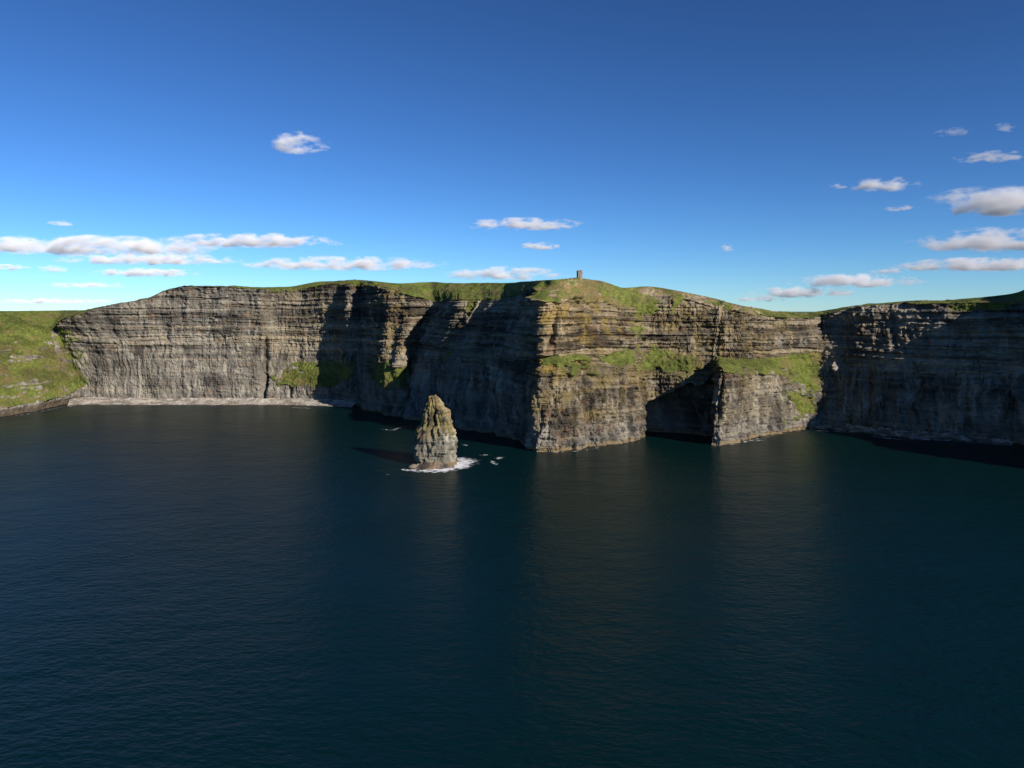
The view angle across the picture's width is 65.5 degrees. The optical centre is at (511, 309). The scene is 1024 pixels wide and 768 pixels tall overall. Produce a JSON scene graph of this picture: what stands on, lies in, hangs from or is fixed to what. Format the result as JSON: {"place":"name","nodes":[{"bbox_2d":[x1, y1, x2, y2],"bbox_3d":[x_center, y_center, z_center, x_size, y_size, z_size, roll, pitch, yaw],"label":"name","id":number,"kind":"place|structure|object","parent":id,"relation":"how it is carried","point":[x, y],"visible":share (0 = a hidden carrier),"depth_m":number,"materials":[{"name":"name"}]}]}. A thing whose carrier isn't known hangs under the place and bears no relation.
{"place":"outdoors","nodes":[
{"label":"outdoors","id":0,"kind":"place"},
{"bbox_2d":[68,397,354,406],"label":"beach","id":1,"kind":"structure","parent":0,"point":[203,401],"depth_m":1534.89,"materials":[{"name":"grey stone"}]},
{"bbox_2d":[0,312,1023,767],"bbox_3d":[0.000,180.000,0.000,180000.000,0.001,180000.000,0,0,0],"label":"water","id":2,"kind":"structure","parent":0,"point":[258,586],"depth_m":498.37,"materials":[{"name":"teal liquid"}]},
{"bbox_2d":[409,461,454,469],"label":"reef rock","id":3,"kind":"object","parent":2,"relation":"in","point":[431,465],"visible":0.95,"depth_m":906.72,"materials":[{"name":"brown stone"}]},
{"bbox_2d":[413,395,458,464],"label":"sea stack","id":4,"kind":"object","parent":2,"relation":"in","point":[435,436],"visible":0.97,"depth_m":923.04,"materials":[{"name":"grey stone"}]},
{"bbox_2d":[402,458,473,472],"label":"surf","id":5,"kind":"structure","parent":2,"relation":"on","point":[462,464],"depth_m":913.75,"materials":[{"name":"white liquid"}]},
{"bbox_2d":[808,423,1012,444],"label":"shore rocks","id":6,"kind":"object","parent":2,"relation":"in","point":[912,434],"visible":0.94,"depth_m":1134.55,"materials":[{"name":"grey stone"}]},
{"bbox_2d":[0,284,1023,451],"bbox_3d":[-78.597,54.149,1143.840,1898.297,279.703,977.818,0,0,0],"label":"cliff","id":7,"kind":"structure","parent":0,"point":[541,376],"depth_m":1198.48,"materials":[{"name":"grey stone"}]},
{"bbox_2d":[0,277,1023,413],"bbox_3d":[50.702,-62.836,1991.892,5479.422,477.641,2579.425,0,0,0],"label":"grassland","id":8,"kind":"structure","parent":7,"relation":"on","point":[39,367],"depth_m":1451.47,"materials":[{"name":"green plant"}]},
{"bbox_2d":[576,270,582,279],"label":"round tower","id":9,"kind":"structure","parent":8,"relation":"on","point":[579,273],"depth_m":1121.91,"materials":[{"name":"stone"}]},
{"bbox_2d":[0,0,1023,311],"label":"sky","id":10,"kind":"structure","parent":0,"point":[772,155],"materials":[{"name":"blue"}]}
]}

